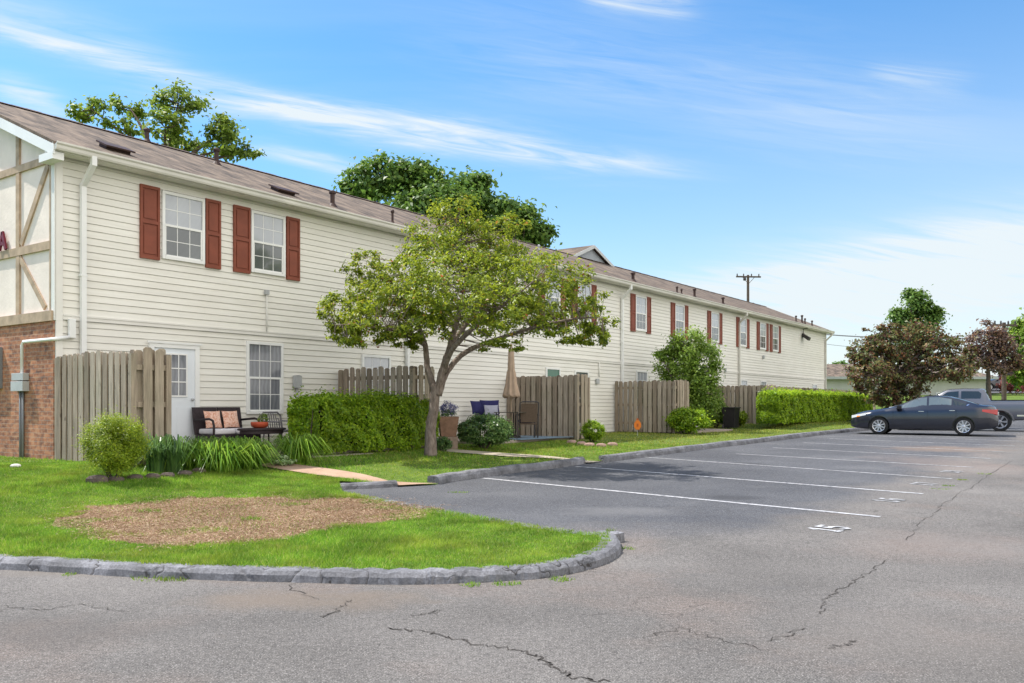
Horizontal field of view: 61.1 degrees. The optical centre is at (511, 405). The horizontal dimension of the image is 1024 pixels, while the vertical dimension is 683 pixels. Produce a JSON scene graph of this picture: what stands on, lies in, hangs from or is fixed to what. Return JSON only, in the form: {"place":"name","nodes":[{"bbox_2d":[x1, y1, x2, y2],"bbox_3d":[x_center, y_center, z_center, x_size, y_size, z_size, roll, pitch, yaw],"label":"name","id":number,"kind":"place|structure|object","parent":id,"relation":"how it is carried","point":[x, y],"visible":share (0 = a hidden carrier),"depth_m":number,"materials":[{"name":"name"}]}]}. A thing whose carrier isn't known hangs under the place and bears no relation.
{"place":"outdoors","nodes":[
{"label":"outdoors","id":0,"kind":"place"},
{"bbox_2d":[263,446,423,457],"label":"patio","id":1,"kind":"structure","parent":0,"point":[348,451],"depth_m":17.87,"materials":[{"name":"concrete"}]},
{"bbox_2d":[191,407,260,440],"bbox_3d":[-5.788,0.456,17.619,0.734,0.861,1.140,0,0,36],"label":"loveseat","id":2,"kind":"object","parent":1,"relation":"on","point":[199,423],"visible":0.59,"depth_m":17.43,"materials":[{"name":"black wicker"}]},
{"bbox_2d":[203,411,222,427],"bbox_3d":[-6.006,0.270,17.431,0.140,0.360,0.380,-20,-12,35],"label":"throw pillow","id":3,"kind":"object","parent":2,"relation":"on","point":[214,416],"visible":0.86,"depth_m":17.38,"materials":[{"name":"pink fabric"}]},
{"bbox_2d":[221,411,239,427],"bbox_3d":[-5.760,0.270,17.772,0.140,0.360,0.380,-19,-11,34],"label":"throw pillow","id":4,"kind":"object","parent":2,"relation":"on","point":[230,418],"visible":1,"depth_m":17.70,"materials":[{"name":"pink fabric"}]},
{"bbox_2d":[237,427,285,447],"bbox_3d":[-5.003,0.663,17.370,0.608,0.446,1.102,0,0,36],"label":"coffee table","id":5,"kind":"object","parent":1,"relation":"on","point":[268,430],"visible":0.84,"depth_m":17.08,"materials":[{"name":"black wicker"}]},
{"bbox_2d":[250,413,269,427],"bbox_3d":[-5.055,0.291,17.383,0.346,0.298,0.346,0,0,45],"label":"plant pot","id":6,"kind":"object","parent":5,"relation":"on","point":[260,424],"visible":1,"depth_m":17.29,"materials":[{"name":"ceramic"}]},
{"bbox_2d":[261,411,298,445],"bbox_3d":[-4.900,0.502,18.331,0.596,0.769,0.592,0,0,30],"label":"wicker chair","id":7,"kind":"object","parent":1,"relation":"on","point":[278,421],"visible":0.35,"depth_m":18.45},
{"bbox_2d":[338,365,434,448],"bbox_3d":[-2.950,0.057,20.203,2.394,1.986,0.749,0,0,36],"label":"privacy fence","id":8,"kind":"object","parent":1,"relation":"on","point":[418,380],"visible":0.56,"depth_m":19.65,"materials":[{"name":"brown wood"}]},
{"bbox_2d":[261,462,427,484],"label":"footpath","id":9,"kind":"structure","parent":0,"point":[319,470],"depth_m":14.80,"materials":[{"name":"concrete"}]},
{"bbox_2d":[0,405,884,569],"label":"lawn","id":10,"kind":"structure","parent":0,"point":[415,476],"depth_m":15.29,"materials":[{"name":"plant"}]},
{"bbox_2d":[85,475,108,483],"bbox_3d":[-5.922,1.056,12.388,0.299,0.145,0.206,0,0,-24],"label":"edging stone","id":11,"kind":"object","parent":10,"relation":"on","point":[94,479],"visible":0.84,"depth_m":12.31,"materials":[{"name":"grey stone"}]},
{"bbox_2d":[54,347,171,464],"bbox_3d":[-6.845,0.060,14.795,2.484,2.019,0.719,0,0,36],"label":"privacy fence","id":12,"kind":"object","parent":10,"relation":"on","point":[87,383],"visible":0.81,"depth_m":14.31,"materials":[{"name":"brown wood"}]},
{"bbox_2d":[71,404,157,477],"bbox_3d":[-5.788,0.548,12.667,1.166,1.154,1.045,0,0,-30],"label":"golden shrub","id":13,"kind":"object","parent":10,"relation":"on","point":[112,453],"visible":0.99,"depth_m":12.50,"materials":[{"name":"green plant"}]},
{"bbox_2d":[108,476,124,482],"bbox_3d":[-5.722,1.069,12.540,0.234,0.116,0.149,0,0,-25],"label":"edging stone","id":14,"kind":"object","parent":10,"relation":"on","point":[118,478],"visible":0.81,"depth_m":12.49,"materials":[{"name":"grey stone"}]},
{"bbox_2d":[126,474,142,479],"bbox_3d":[-5.554,1.061,12.781,0.233,0.116,0.148,0,0,-25],"label":"edging stone","id":15,"kind":"object","parent":10,"relation":"on","point":[133,476],"visible":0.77,"depth_m":12.72,"materials":[{"name":"grey stone"}]},
{"bbox_2d":[145,473,160,478],"bbox_3d":[-5.357,1.061,12.949,0.231,0.116,0.148,0,0,-2],"label":"edging stone","id":16,"kind":"object","parent":10,"relation":"on","point":[150,475],"visible":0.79,"depth_m":12.90,"materials":[{"name":"grey stone"}]},
{"bbox_2d":[64,77,266,163],"bbox_3d":[-11.900,-5.031,30.098,6.440,12.386,3.736,0,0,25],"label":"shade tree","id":17,"kind":"object","parent":10,"relation":"on","point":[224,132],"visible":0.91,"depth_m":29.77,"materials":[{"name":"green plant"}]},
{"bbox_2d":[160,472,174,477],"bbox_3d":[-5.206,1.061,13.121,0.221,0.116,0.150,0,0,-32],"label":"edging stone","id":18,"kind":"object","parent":10,"relation":"on","point":[166,474],"visible":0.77,"depth_m":13.08,"materials":[{"name":"grey stone"}]},
{"bbox_2d":[141,432,201,472],"bbox_3d":[-5.348,0.744,13.491,1.153,0.671,0.776,0,0,-17],"label":"daylily clump","id":19,"kind":"object","parent":10,"relation":"on","point":[162,450],"visible":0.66,"depth_m":13.40,"materials":[{"name":"green plant"}]},
{"bbox_2d":[177,470,192,475],"bbox_3d":[-5.056,1.053,13.418,0.230,0.116,0.149,0,0,-29],"label":"edging stone","id":20,"kind":"object","parent":10,"relation":"on","point":[186,472],"visible":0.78,"depth_m":13.37,"materials":[{"name":"grey stone"}]},
{"bbox_2d":[192,467,205,471],"bbox_3d":[-4.984,1.036,13.788,0.217,0.116,0.158,0,0,-29],"label":"edging stone","id":21,"kind":"object","parent":10,"relation":"on","point":[198,470],"visible":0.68,"depth_m":13.73,"materials":[{"name":"grey stone"}]},
{"bbox_2d":[135,435,279,472],"bbox_3d":[-5.012,0.773,14.094,2.598,0.646,1.930,0,0,0],"label":"daylily clump","id":22,"kind":"object","parent":10,"relation":"on","point":[217,460],"visible":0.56,"depth_m":13.93,"materials":[{"name":"green plant"}]},
{"bbox_2d":[190,435,290,468],"bbox_3d":[-4.663,0.786,14.886,2.035,0.576,1.935,0,0,38],"label":"daylily clump","id":23,"kind":"object","parent":10,"relation":"on","point":[256,459],"visible":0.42,"depth_m":14.58,"materials":[{"name":"green plant"}]},
{"bbox_2d":[37,490,454,549],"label":"straw litter","id":24,"kind":"object","parent":10,"relation":"on","point":[230,517],"visible":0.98,"depth_m":10.19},
{"bbox_2d":[271,455,296,465],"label":"hosta","id":25,"kind":"object","parent":10,"relation":"on","point":[282,460],"visible":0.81,"depth_m":15.13,"materials":[{"name":"green plant"}]},
{"bbox_2d":[265,432,343,465],"bbox_3d":[-3.880,0.766,15.742,1.877,0.579,1.589,0,0,42],"label":"daylily clump","id":26,"kind":"object","parent":10,"relation":"on","point":[300,449],"visible":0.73,"depth_m":15.52,"materials":[{"name":"green plant"}]},
{"bbox_2d":[311,453,371,456],"bbox_3d":[-3.582,1.045,17.243,0.347,0.150,2.000,0,0,36],"label":"patio step","id":27,"kind":"object","parent":10,"relation":"on","point":[340,454],"visible":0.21,"depth_m":17.36,"materials":[{"name":"concrete"}]},
{"bbox_2d":[286,382,440,454],"bbox_3d":[-3.081,0.217,18.586,1.293,1.549,3.774,0,0,35],"label":"clipped hedge","id":28,"kind":"object","parent":10,"relation":"on","point":[364,422],"visible":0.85,"depth_m":17.77,"materials":[{"name":"green plant"}]},
{"bbox_2d":[436,436,453,451],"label":"shrub","id":29,"kind":"object","parent":10,"relation":"on","point":[445,443],"visible":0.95,"depth_m":19.01,"materials":[{"name":"green plant"}]},
{"bbox_2d":[331,149,562,247],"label":"shade tree","id":30,"kind":"object","parent":10,"relation":"on","point":[415,187],"visible":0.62,"depth_m":41.25,"materials":[{"name":"green plant"}]},
{"bbox_2d":[438,400,458,448],"bbox_3d":[-1.471,0.469,19.963,0.610,1.224,0.508,0,0,-11],"label":"flower planter","id":31,"kind":"object","parent":10,"relation":"on","point":[448,426],"visible":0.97,"depth_m":19.79,"materials":[{"name":"brown ceramic"}]},
{"bbox_2d":[313,190,620,456],"bbox_3d":[-0.914,-1.741,18.151,6.271,5.696,4.734,0,0,0],"label":"ornamental tree","id":32,"kind":"object","parent":10,"relation":"on","point":[476,305],"visible":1,"depth_m":17.53,"materials":[{"name":"green plant"}]},
{"bbox_2d":[456,412,519,448],"bbox_3d":[-0.672,0.570,20.302,1.753,0.971,1.511,0,0,0],"label":"dark shrub","id":33,"kind":"object","parent":10,"relation":"on","point":[499,430],"visible":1,"depth_m":19.95,"materials":[{"name":"green plant"}]},
{"bbox_2d":[579,419,605,441],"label":"topiary shrub","id":34,"kind":"object","parent":10,"relation":"on","point":[587,432],"visible":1,"depth_m":23.51,"materials":[{"name":"green plant"}]},
{"bbox_2d":[634,418,640,435],"bbox_3d":[4.016,0.670,27.777,0.220,0.580,0.046,0,0,0],"label":"garden stake","id":35,"kind":"object","parent":10,"relation":"on","point":[637,425],"visible":0.98,"depth_m":27.76,"materials":[{"name":"orange metal"}]},
{"bbox_2d":[615,379,688,432],"bbox_3d":[5.029,0.055,31.264,2.394,1.990,1.199,0,0,36],"label":"privacy fence","id":36,"kind":"object","parent":10,"relation":"on","point":[656,398],"visible":0.88,"depth_m":30.74,"materials":[{"name":"brown wood"}]},
{"bbox_2d":[647,324,726,416],"bbox_3d":[6.414,-1.028,31.709,3.009,3.964,2.163,0,0,0],"label":"tree","id":37,"kind":"object","parent":10,"relation":"on","point":[679,348],"visible":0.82,"depth_m":31.45,"materials":[{"name":"green plant"}]},
{"bbox_2d":[662,406,715,433],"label":"shrub","id":38,"kind":"object","parent":10,"relation":"on","point":[682,419],"visible":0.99,"depth_m":29.47,"materials":[{"name":"green plant"}]},
{"bbox_2d":[705,398,727,427],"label":"shrub","id":39,"kind":"object","parent":10,"relation":"on","point":[718,419],"visible":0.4,"depth_m":35.15,"materials":[{"name":"green plant"}]},
{"bbox_2d":[722,407,740,428],"bbox_3d":[8.722,0.484,34.550,0.590,0.878,0.700,0,0,36],"label":"storage bin","id":40,"kind":"object","parent":10,"relation":"on","point":[731,417],"visible":0.91,"depth_m":34.36,"materials":[{"name":"black plastic"}]},
{"bbox_2d":[708,384,775,425],"bbox_3d":[9.985,0.062,37.836,2.744,1.975,0.999,0,0,36],"label":"privacy fence","id":41,"kind":"object","parent":10,"relation":"on","point":[743,397],"visible":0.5,"depth_m":37.24,"materials":[{"name":"brown wood"}]},
{"bbox_2d":[738,410,749,426],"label":"shrub","id":42,"kind":"object","parent":10,"relation":"on","point":[743,415],"visible":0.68,"depth_m":35.28,"materials":[{"name":"green plant"}]},
{"bbox_2d":[756,385,872,424],"bbox_3d":[14.259,-0.062,39.853,1.203,1.634,15.009,0,0,36],"label":"clipped hedge","id":43,"kind":"object","parent":10,"relation":"on","point":[778,405],"visible":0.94,"depth_m":36.51,"materials":[{"name":"green plant"}]},
{"bbox_2d":[776,386,875,409],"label":"board fence","id":44,"kind":"object","parent":10,"relation":"on","point":[806,389],"visible":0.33,"depth_m":43.76,"materials":[{"name":"brown wood"}]},
{"bbox_2d":[0,420,1023,682],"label":"parking lot","id":45,"kind":"structure","parent":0,"point":[936,596],"depth_m":6.54,"materials":[{"name":"grey asphalt"}]},
{"bbox_2d":[0,494,624,584],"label":"curb","id":46,"kind":"structure","parent":45,"relation":"on","point":[610,551],"depth_m":7.27,"materials":[{"name":"concrete"}]},
{"bbox_2d":[341,480,397,489],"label":"curb","id":47,"kind":"structure","parent":45,"relation":"on","point":[368,485],"depth_m":14.20,"materials":[{"name":"concrete"}]},
{"bbox_2d":[388,627,608,681],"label":"asphalt crack","id":48,"kind":"object","parent":45,"relation":"on","point":[568,674],"visible":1,"depth_m":5.07,"materials":[{"name":"black asphalt"}]},
{"bbox_2d":[427,457,585,483],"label":"curb","id":49,"kind":"structure","parent":45,"relation":"on","point":[443,478],"depth_m":16.60,"materials":[{"name":"concrete"}]},
{"bbox_2d":[62,444,991,586],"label":"curb weeds","id":50,"kind":"object","parent":45,"relation":"on","point":[467,584],"visible":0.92,"depth_m":7.22,"materials":[{"name":"green plant"}]},
{"bbox_2d":[484,478,879,516],"bbox_3d":[2.058,1.356,13.410,7.128,0.082,0.100,0,0,43],"label":"parking line","id":51,"kind":"object","parent":45,"relation":"on","point":[693,498],"visible":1,"depth_m":12.70,"materials":[{"name":"paint"}]},
{"bbox_2d":[645,627,767,649],"bbox_3d":[1.167,1.446,5.305,0.408,0.001,0.697,0,0,-40],"label":"asphalt crack","id":52,"kind":"object","parent":45,"relation":"on","point":[707,636],"visible":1,"depth_m":5.47,"materials":[{"name":"black asphalt"}]},
{"bbox_2d":[599,428,870,461],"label":"curb","id":53,"kind":"structure","parent":45,"relation":"on","point":[638,454],"depth_m":24.28,"materials":[{"name":"concrete"}]},
{"bbox_2d":[576,466,923,493],"bbox_3d":[3.855,1.315,15.895,7.030,0.082,0.100,0,0,45],"label":"parking line","id":54,"kind":"object","parent":45,"relation":"on","point":[759,480],"visible":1,"depth_m":15.25,"materials":[{"name":"paint"}]},
{"bbox_2d":[648,457,952,478],"bbox_3d":[5.551,1.275,18.386,0.100,0.088,7.188,0,0,-42],"label":"parking line","id":55,"kind":"object","parent":45,"relation":"on","point":[806,468],"visible":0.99,"depth_m":17.83,"materials":[{"name":"paint"}]},
{"bbox_2d":[810,525,850,531],"bbox_3d":[3.664,1.409,10.011,0.422,0.010,0.404,0,0,-44],"label":"stall number","id":56,"kind":"object","parent":45,"relation":"on","point":[842,528],"visible":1,"depth_m":10.00,"materials":[{"name":"paint"}]},
{"bbox_2d":[819,560,885,612],"bbox_3d":[2.787,1.445,7.109,0.114,0.002,2.474,0,0,33],"label":"asphalt crack","id":57,"kind":"object","parent":45,"relation":"on","point":[847,586],"visible":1,"depth_m":6.93,"materials":[{"name":"black asphalt"}]},
{"bbox_2d":[747,454,963,466],"bbox_3d":[7.668,1.246,20.107,0.100,0.066,5.600,0,0,-45],"label":"parking line","id":58,"kind":"object","parent":45,"relation":"on","point":[857,460],"visible":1,"depth_m":19.91,"materials":[{"name":"paint"}]},
{"bbox_2d":[872,498,903,501],"bbox_3d":[5.479,1.366,12.631,0.422,0.012,0.402,0,0,-43],"label":"stall number","id":59,"kind":"object","parent":45,"relation":"on","point":[900,500],"visible":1,"depth_m":12.57,"materials":[{"name":"paint"}]},
{"bbox_2d":[787,448,989,458],"bbox_3d":[9.332,1.207,22.494,0.100,0.066,5.600,0,0,-45],"label":"parking line","id":60,"kind":"object","parent":45,"relation":"on","point":[888,453],"visible":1,"depth_m":22.16,"materials":[{"name":"paint"}]},
{"bbox_2d":[820,443,1003,451],"bbox_3d":[10.997,1.168,24.881,0.100,0.066,5.600,0,0,-45],"label":"parking line","id":61,"kind":"object","parent":45,"relation":"on","point":[912,447],"visible":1,"depth_m":24.55,"materials":[{"name":"paint"}]},
{"bbox_2d":[851,395,998,435],"bbox_3d":[15.254,0.329,32.197,4.894,1.448,2.144,0,0,30],"label":"sedan","id":62,"kind":"object","parent":45,"relation":"on","point":[960,416],"visible":1,"depth_m":31.30,"materials":[{"name":"black paint"}]},
{"bbox_2d":[889,388,1023,430],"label":"pickup truck","id":63,"kind":"object","parent":45,"relation":"on","point":[1009,411],"visible":0.37,"depth_m":35.47,"materials":[{"name":"grey paint"}]},
{"bbox_2d":[906,463,1007,538],"bbox_3d":[7.748,1.339,14.567,0.154,0.173,12.766,0,0,34],"label":"asphalt crack","id":64,"kind":"object","parent":45,"relation":"on","point":[945,501],"visible":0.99,"depth_m":11.93,"materials":[{"name":"black asphalt"}]},
{"bbox_2d":[0,0,1023,375],"label":"sky","id":65,"kind":"structure","parent":0,"point":[846,156],"materials":[{"name":"blue"}]},
{"bbox_2d":[441,449,598,461],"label":"footpath","id":66,"kind":"structure","parent":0,"point":[493,453],"depth_m":19.23,"materials":[{"name":"beige concrete"}]},
{"bbox_2d":[458,436,582,443],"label":"patio","id":67,"kind":"structure","parent":0,"point":[516,441],"depth_m":23.23,"materials":[{"name":"concrete"}]},
{"bbox_2d":[510,435,569,439],"bbox_3d":[0.276,0.877,24.175,1.800,0.012,2.600,0,0,36],"label":"outdoor rug","id":68,"kind":"object","parent":67,"relation":"on","point":[525,437],"visible":0.71,"depth_m":24.00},
{"bbox_2d":[503,344,520,437],"bbox_3d":[-0.028,-0.415,23.840,0.560,2.600,0.560,0,0,0],"label":"patio umbrella","id":69,"kind":"object","parent":68,"relation":"on","point":[511,389],"visible":0.77,"depth_m":23.75,"materials":[{"name":"beige fabric"}]},
{"bbox_2d":[494,412,534,438],"bbox_3d":[0.093,0.522,23.740,0.800,0.725,0.900,0,0,36],"label":"patio table","id":70,"kind":"object","parent":68,"relation":"on","point":[517,420],"visible":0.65,"depth_m":23.40,"materials":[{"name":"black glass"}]},
{"bbox_2d":[515,401,538,437],"bbox_3d":[0.419,0.377,23.720,0.572,1.018,0.653,0,0,-10],"label":"patio chair","id":71,"kind":"object","parent":68,"relation":"on","point":[530,414],"visible":0.81,"depth_m":23.50,"materials":[{"name":"metal"}]},
{"bbox_3d":[-0.714,0.377,24.237,0.572,1.018,0.653,0,0,-20],"label":"patio chair","id":72,"kind":"object","parent":68,"relation":"on","visible":0},
{"bbox_2d":[470,401,481,413],"bbox_3d":[-0.957,0.040,24.310,0.420,0.400,0.140,0,-20,-30],"label":"throw pillow","id":73,"kind":"object","parent":72,"relation":"on","point":[476,407],"visible":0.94,"depth_m":24.23,"materials":[{"name":"blue fabric"}]},
{"bbox_2d":[480,400,499,413],"bbox_3d":[-0.627,0.030,24.360,0.560,0.420,0.160,0,-18,-12],"label":"throw pillow","id":74,"kind":"object","parent":72,"relation":"on","point":[489,402],"visible":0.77,"depth_m":24.32,"materials":[{"name":"blue fabric"}]},
{"bbox_2d":[484,405,497,415],"bbox_3d":[-0.577,0.130,24.190,0.400,0.340,0.140,0,-22,-12],"label":"throw pillow","id":75,"kind":"object","parent":72,"relation":"on","point":[491,409],"visible":0.74,"depth_m":24.14,"materials":[{"name":"grey fabric"}]},
{"bbox_2d":[507,374,589,439],"bbox_3d":[1.058,0.060,25.674,2.494,1.979,0.719,0,0,36],"label":"privacy fence","id":76,"kind":"object","parent":67,"relation":"on","point":[564,405],"visible":0.67,"depth_m":25.14,"materials":[{"name":"brown wood"}]},
{"bbox_2d":[618,429,732,433],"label":"patio","id":77,"kind":"structure","parent":0,"point":[708,430],"depth_m":31.36,"materials":[{"name":"concrete"}]},
{"bbox_2d":[886,393,1023,405],"bbox_3d":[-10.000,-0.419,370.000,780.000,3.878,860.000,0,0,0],"label":"ground","id":78,"kind":"structure","parent":0,"point":[1012,396],"depth_m":71.90,"materials":[{"name":"soil"}]},
{"bbox_2d":[0,102,834,459],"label":"apartment building","id":79,"kind":"structure","parent":78,"relation":"on","point":[216,278],"depth_m":18.34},
{"bbox_2d":[154,347,194,442],"bbox_3d":[-6.639,-0.135,17.128,0.108,2.010,0.900,0,0,36],"label":"door","id":80,"kind":"structure","parent":79,"relation":"in","point":[183,360],"depth_m":17.28,"materials":[{"name":"paint"}]},
{"bbox_2d":[161,190,204,264],"bbox_3d":[-6.546,-3.545,17.308,0.066,1.330,0.950,0,0,36],"label":"window","id":81,"kind":"structure","parent":79,"relation":"in","point":[182,216],"depth_m":17.29,"materials":[{"name":"white glass"}]},
{"bbox_2d":[246,341,283,413],"bbox_3d":[-5.382,-0.610,18.926,0.066,1.560,0.975,0,0,36],"label":"window","id":82,"kind":"structure","parent":79,"relation":"in","point":[264,360],"depth_m":18.91,"materials":[{"name":"white glass"}]},
{"bbox_2d":[251,210,285,276],"bbox_3d":[-5.332,-3.545,18.996,0.066,1.330,0.915,0,0,36],"label":"window","id":83,"kind":"structure","parent":79,"relation":"in","point":[268,231],"depth_m":19.00,"materials":[{"name":"white glass"}]},
{"bbox_2d":[361,354,390,394],"bbox_3d":[-3.386,-0.650,21.689,0.066,1.240,1.000,0,0,36],"label":"window","id":84,"kind":"structure","parent":79,"relation":"in","point":[368,361],"depth_m":21.66,"materials":[{"name":"white paint"}]},
{"bbox_2d":[545,275,559,318],"bbox_3d":[1.315,-3.535,28.205,0.066,1.350,0.900,0,0,36],"label":"window","id":85,"kind":"structure","parent":79,"relation":"in","point":[553,298],"depth_m":28.31,"materials":[{"name":"white glass"}]},
{"bbox_2d":[545,367,560,376],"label":"window","id":86,"kind":"structure","parent":79,"relation":"in","point":[549,371],"depth_m":28.22,"materials":[{"name":"white paint"}]},
{"bbox_2d":[574,370,588,376],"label":"window","id":87,"kind":"structure","parent":79,"relation":"in","point":[580,372],"depth_m":29.63,"materials":[{"name":"white paint"}]},
{"bbox_2d":[578,283,590,321],"bbox_3d":[2.480,-3.535,29.820,0.066,1.350,0.900,0,0,36],"label":"window","id":88,"kind":"structure","parent":79,"relation":"in","point":[588,290],"depth_m":29.89,"materials":[{"name":"white glass"}]},
{"bbox_2d":[636,295,646,331],"bbox_3d":[4.937,-3.535,33.227,0.066,1.350,0.900,0,0,36],"label":"window","id":89,"kind":"structure","parent":79,"relation":"in","point":[641,301],"depth_m":33.28,"materials":[{"name":"white glass"}]},
{"bbox_2d":[636,370,647,407],"bbox_3d":[4.978,-0.640,33.283,0.066,1.420,0.900,0,0,36],"label":"window","id":90,"kind":"structure","parent":79,"relation":"in","point":[642,376],"depth_m":33.22,"materials":[{"name":"white glass"}]},
{"bbox_2d":[675,304,684,335],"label":"window","id":91,"kind":"structure","parent":79,"relation":"in","point":[679,309],"depth_m":36.03,"materials":[{"name":"white glass"}]},
{"bbox_2d":[711,311,718,342],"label":"window","id":92,"kind":"structure","parent":79,"relation":"in","point":[714,316],"depth_m":39.04,"materials":[{"name":"white glass"}]},
{"bbox_2d":[740,318,746,346],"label":"window","id":93,"kind":"structure","parent":79,"relation":"in","point":[744,323],"depth_m":41.90,"materials":[{"name":"white glass"}]},
{"bbox_2d":[741,379,747,385],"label":"window","id":94,"kind":"structure","parent":79,"relation":"in","point":[743,382],"depth_m":41.98,"materials":[{"name":"white paint"}]},
{"bbox_2d":[760,322,765,349],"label":"window","id":95,"kind":"structure","parent":79,"relation":"in","point":[762,325],"depth_m":44.00,"materials":[{"name":"white glass"}]},
{"bbox_2d":[773,325,778,351],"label":"window","id":96,"kind":"structure","parent":79,"relation":"in","point":[775,328],"depth_m":45.58,"materials":[{"name":"white glass"}]},
{"bbox_2d":[736,274,760,301],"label":"utility pole","id":97,"kind":"object","parent":78,"relation":"on","point":[747,277],"visible":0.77,"depth_m":85.87,"materials":[{"name":"brown wood"}]},
{"bbox_2d":[828,360,847,363],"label":"distant tree","id":98,"kind":"object","parent":78,"relation":"on","point":[841,362],"visible":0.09,"depth_m":119.35,"materials":[{"name":"green plant"}]},
{"bbox_2d":[841,317,982,408],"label":"plum tree","id":99,"kind":"object","parent":78,"relation":"on","point":[894,379],"visible":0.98,"depth_m":40.55,"materials":[{"name":"brown plant"}]},
{"bbox_2d":[827,364,998,394],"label":"building","id":100,"kind":"structure","parent":78,"relation":"on","point":[836,378],"depth_m":74.00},
{"bbox_2d":[880,284,952,397],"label":"pear tree","id":101,"kind":"object","parent":78,"relation":"on","point":[919,307],"visible":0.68,"depth_m":61.56,"materials":[{"name":"green plant"}]},
{"bbox_2d":[957,318,1023,399],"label":"plum tree","id":102,"kind":"object","parent":78,"relation":"on","point":[1000,348],"visible":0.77,"depth_m":55.70,"materials":[{"name":"brown plant"}]},
{"bbox_2d":[994,321,1017,399],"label":"utility pole","id":103,"kind":"object","parent":78,"relation":"on","point":[1004,388],"visible":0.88,"depth_m":59.88,"materials":[{"name":"brown wood"}]},
{"bbox_2d":[995,373,1023,394],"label":"red shrub","id":104,"kind":"object","parent":78,"relation":"on","point":[1010,387],"visible":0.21,"depth_m":74.21,"materials":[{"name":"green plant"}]},
{"bbox_2d":[1001,307,1023,390],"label":"maple tree","id":105,"kind":"object","parent":78,"relation":"on","point":[1017,381],"visible":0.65,"depth_m":61.69,"materials":[{"name":"green plant"}]},
{"bbox_2d":[991,389,1023,392],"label":"road","id":106,"kind":"structure","parent":0,"point":[996,391],"depth_m":78.61,"materials":[{"name":"grey asphalt"}]},
{"bbox_2d":[991,377,1011,389],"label":"sedan","id":107,"kind":"object","parent":106,"relation":"on","point":[993,382],"visible":0.05,"depth_m":79.11,"materials":[{"name":"white metal"}]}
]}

